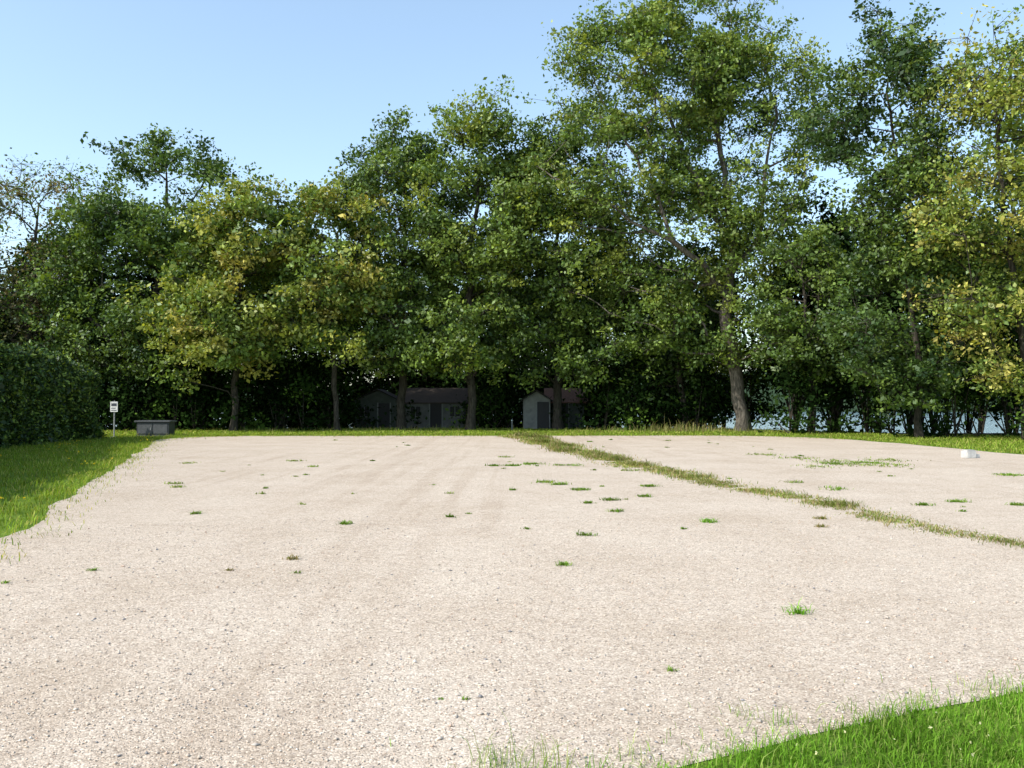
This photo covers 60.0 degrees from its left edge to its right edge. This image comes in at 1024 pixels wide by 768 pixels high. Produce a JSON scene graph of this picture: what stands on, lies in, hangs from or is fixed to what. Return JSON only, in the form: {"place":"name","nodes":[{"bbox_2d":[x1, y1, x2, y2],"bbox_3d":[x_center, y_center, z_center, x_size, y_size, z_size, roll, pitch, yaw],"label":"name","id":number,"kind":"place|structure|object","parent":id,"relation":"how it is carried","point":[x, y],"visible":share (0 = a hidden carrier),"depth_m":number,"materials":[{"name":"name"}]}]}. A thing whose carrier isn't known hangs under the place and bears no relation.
{"place":"outdoors","nodes":[
{"label":"outdoors","id":0,"kind":"place"},
{"bbox_2d":[0,370,1023,767],"bbox_3d":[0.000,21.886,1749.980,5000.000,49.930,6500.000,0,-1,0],"label":"ground","id":1,"kind":"structure","parent":0,"point":[774,764],"depth_m":12.05,"materials":[{"name":"green plant"}]},
{"bbox_2d":[0,339,106,449],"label":"laurel hedge","id":2,"kind":"object","parent":1,"relation":"on","point":[46,396],"visible":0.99,"depth_m":38.31,"materials":[{"name":"green plant"}]},
{"bbox_2d":[0,147,124,351],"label":"ash tree","id":3,"kind":"object","parent":1,"relation":"on","point":[27,333],"visible":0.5,"depth_m":61.92,"materials":[{"name":"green plant"}]},
{"bbox_2d":[0,434,151,499],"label":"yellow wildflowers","id":4,"kind":"object","parent":1,"relation":"on","point":[69,458],"visible":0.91,"depth_m":32.24,"materials":[{"name":"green plant"}]},
{"bbox_2d":[110,401,117,435],"bbox_3d":[-21.200,1.864,47.269,0.400,1.950,0.240,0,-1,0],"label":"notice sign","id":5,"kind":"object","parent":1,"relation":"on","point":[114,406],"visible":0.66,"depth_m":47.23,"materials":[{"name":"white metal"}]},
{"bbox_2d":[0,123,276,419],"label":"oak tree","id":6,"kind":"object","parent":1,"relation":"on","point":[141,228],"visible":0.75,"depth_m":58.33,"materials":[{"name":"green plant"}]},
{"bbox_2d":[134,420,176,436],"bbox_3d":[-19.500,2.430,48.556,1.960,0.880,1.040,0,-1,0],"label":"utility box","id":7,"kind":"object","parent":1,"relation":"on","point":[155,428],"visible":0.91,"depth_m":48.12,"materials":[{"name":"grey metal"}]},
{"bbox_2d":[138,423,151,433],"bbox_3d":[-19.915,2.410,48.125,0.770,0.580,0.018,0,-1,0],"label":"door panel","id":8,"kind":"structure","parent":7,"relation":"in","point":[143,428],"depth_m":48.11,"materials":[{"name":"grey metal"}]},
{"bbox_2d":[153,423,166,433],"bbox_3d":[-19.085,2.410,48.125,0.770,0.580,0.018,0,-1,0],"label":"door panel","id":9,"kind":"structure","parent":7,"relation":"in","point":[158,428],"depth_m":48.11,"materials":[{"name":"grey metal"}]},
{"bbox_2d":[112,161,329,430],"bbox_3d":[-18.330,-5.426,57.197,12.304,17.227,11.077,-1,-1,21],"label":"maple tree","id":10,"kind":"object","parent":1,"relation":"on","point":[236,238],"visible":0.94,"depth_m":55.11,"materials":[{"name":"green plant"}]},
{"bbox_2d":[240,166,411,430],"bbox_3d":[-11.953,-5.527,57.994,11.724,17.482,10.503,0,-1,0],"label":"maple tree","id":11,"kind":"object","parent":1,"relation":"on","point":[332,280],"visible":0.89,"depth_m":56.33,"materials":[{"name":"green plant"}]},
{"bbox_2d":[351,389,396,428],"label":"wooden cabin","id":12,"kind":"object","parent":1,"relation":"on","point":[381,398],"visible":0.49,"depth_m":65.16,"materials":[{"name":"grey wood"}]},
{"bbox_2d":[360,407,368,415],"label":"window","id":13,"kind":"structure","parent":12,"relation":"in","point":[367,411],"depth_m":65.14,"materials":[{"name":"black glass"}]},
{"bbox_2d":[378,403,389,427],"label":"door","id":14,"kind":"structure","parent":12,"relation":"in","point":[382,410],"depth_m":65.14,"materials":[{"name":"grey wood"}]},
{"bbox_2d":[317,103,492,429],"bbox_3d":[-7.290,-7.818,60.160,12.268,22.190,11.852,0,-1,0],"label":"oak tree","id":15,"kind":"object","parent":1,"relation":"on","point":[366,175],"visible":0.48,"depth_m":58.59,"materials":[{"name":"green plant"}]},
{"bbox_2d":[405,388,467,427],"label":"wooden cabin","id":16,"kind":"object","parent":1,"relation":"on","point":[435,402],"visible":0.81,"depth_m":65.27,"materials":[{"name":"grey wood"}]},
{"bbox_2d":[411,407,419,415],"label":"window","id":17,"kind":"structure","parent":16,"relation":"in","point":[417,408],"depth_m":65.25,"materials":[{"name":"black glass"}]},
{"bbox_2d":[430,404,441,427],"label":"door","id":18,"kind":"structure","parent":16,"relation":"in","point":[435,409],"depth_m":65.23,"materials":[{"name":"grey wood"}]},
{"bbox_2d":[450,407,459,415],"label":"window","id":19,"kind":"structure","parent":16,"relation":"in","point":[454,409],"depth_m":65.25,"materials":[{"name":"black glass"}]},
{"bbox_2d":[379,74,578,429],"bbox_3d":[-2.161,-8.640,59.280,13.407,23.815,11.296,0,-1,0],"label":"oak tree","id":20,"kind":"object","parent":1,"relation":"on","point":[482,133],"visible":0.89,"depth_m":57.31,"materials":[{"name":"green plant"}]},
{"bbox_2d":[178,415,805,432],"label":"dry grass","id":21,"kind":"structure","parent":1,"relation":"on","point":[679,429],"depth_m":56.82,"materials":[{"name":"plant"}]},
{"bbox_2d":[0,183,1022,432],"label":"tree belt","id":22,"kind":"object","parent":1,"relation":"on","point":[418,379],"visible":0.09,"depth_m":69.97,"materials":[{"name":"green plant"}]},
{"bbox_2d":[0,435,1023,767],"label":"gravel lot","id":23,"kind":"structure","parent":1,"relation":"on","point":[418,479],"depth_m":7.79,"materials":[{"name":"beige gravel"}]},
{"bbox_2d":[1,438,1023,700],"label":"gravel weeds","id":24,"kind":"object","parent":23,"relation":"on","point":[837,462],"visible":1,"depth_m":18.26,"materials":[{"name":"green plant"}]},
{"bbox_2d":[497,428,1023,549],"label":"weed strip","id":25,"kind":"object","parent":23,"relation":"on","point":[554,445],"visible":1,"depth_m":19.30,"materials":[{"name":"green plant"}]},
{"bbox_2d":[961,450,979,457],"bbox_3d":[14.787,2.254,28.576,0.540,0.270,0.300,0,-1,-14],"label":"concrete block","id":26,"kind":"object","parent":23,"relation":"on","point":[968,454],"depth_m":28.44,"materials":[{"name":"white concrete"}]},
{"bbox_2d":[0,298,1023,438],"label":"undergrowth","id":27,"kind":"object","parent":1,"relation":"on","point":[197,402],"visible":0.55,"depth_m":59.65,"materials":[{"name":"green plant"}]},
{"bbox_2d":[0,426,1023,563],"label":"verge grass","id":28,"kind":"structure","parent":1,"relation":"on","point":[134,437],"depth_m":37.30,"materials":[{"name":"green plant"}]},
{"bbox_2d":[520,390,552,428],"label":"garden shed","id":29,"kind":"structure","parent":1,"relation":"on","point":[536,409],"depth_m":62.55,"materials":[{"name":"grey wood"}]},
{"bbox_2d":[537,402,548,428],"bbox_3d":[2.200,2.222,62.560,0.840,1.930,0.050,0,-1,0],"label":"door","id":30,"kind":"structure","parent":29,"relation":"in","point":[542,407],"depth_m":62.53,"materials":[{"name":"grey wood"}]},
{"bbox_2d":[466,113,648,429],"bbox_3d":[2.821,-7.610,61.003,13.331,21.816,11.334,0,-1,0],"label":"oak tree","id":31,"kind":"object","parent":1,"relation":"on","point":[566,326],"visible":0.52,"depth_m":59.18,"materials":[{"name":"green plant"}]},
{"bbox_2d":[544,388,587,428],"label":"garden shed","id":32,"kind":"structure","parent":1,"relation":"on","point":[566,394],"depth_m":65.07,"materials":[{"name":"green wood"}]},
{"bbox_2d":[562,403,567,427],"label":"door","id":33,"kind":"structure","parent":32,"relation":"in","point":[565,408],"depth_m":65.04,"materials":[{"name":"black wood"}]},
{"bbox_2d":[587,238,758,428],"bbox_3d":[11.155,-3.390,62.097,12.045,13.527,8.866,0,-1,0],"label":"oak tree","id":34,"kind":"object","parent":1,"relation":"on","point":[671,357],"visible":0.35,"depth_m":60.79,"materials":[{"name":"green plant"}]},
{"bbox_2d":[495,0,852,431],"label":"oak tree","id":35,"kind":"object","parent":1,"relation":"on","point":[714,66],"visible":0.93,"depth_m":56.30,"materials":[{"name":"green plant"}]},
{"bbox_2d":[389,666,1023,767],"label":"lawn grass","id":36,"kind":"structure","parent":1,"relation":"on","point":[940,739],"depth_m":4.37,"materials":[{"name":"green plant"}]},
{"bbox_2d":[802,694,1014,761],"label":"clover flowers","id":37,"kind":"object","parent":36,"relation":"on","point":[911,731],"visible":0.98,"depth_m":4.46,"materials":[{"name":"white plant"}]},
{"bbox_2d":[718,219,879,431],"bbox_3d":[17.561,-3.526,53.540,9.722,13.202,8.304,0,-1,0],"label":"oak tree","id":38,"kind":"object","parent":1,"relation":"on","point":[796,347],"visible":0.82,"depth_m":52.73,"materials":[{"name":"green plant"}]},
{"bbox_2d":[780,0,1005,437],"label":"alder tree","id":39,"kind":"object","parent":1,"relation":"on","point":[878,257],"visible":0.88,"depth_m":45.34,"materials":[{"name":"green plant"}]},
{"bbox_2d":[874,3,1023,438],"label":"maple tree","id":40,"kind":"object","parent":1,"relation":"on","point":[987,304],"visible":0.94,"depth_m":42.25,"materials":[{"name":"green plant"}]},
{"bbox_2d":[966,87,1023,338],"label":"oak tree","id":41,"kind":"object","parent":1,"relation":"on","point":[1021,181],"visible":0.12,"depth_m":50.60,"materials":[{"name":"green plant"}]},
{"bbox_2d":[984,391,1023,440],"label":"shrub","id":42,"kind":"object","parent":1,"relation":"on","point":[1019,419],"visible":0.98,"depth_m":42.11,"materials":[{"name":"green plant"}]},
{"bbox_2d":[0,0,1023,384],"label":"sky","id":43,"kind":"structure","parent":0,"point":[286,87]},
{"bbox_2d":[111,412,1020,432],"bbox_3d":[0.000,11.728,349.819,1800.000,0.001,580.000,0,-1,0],"label":"lake","id":44,"kind":"structure","parent":0,"point":[989,427],"depth_m":152.97,"materials":[{"name":"blue liquid"}]}
]}

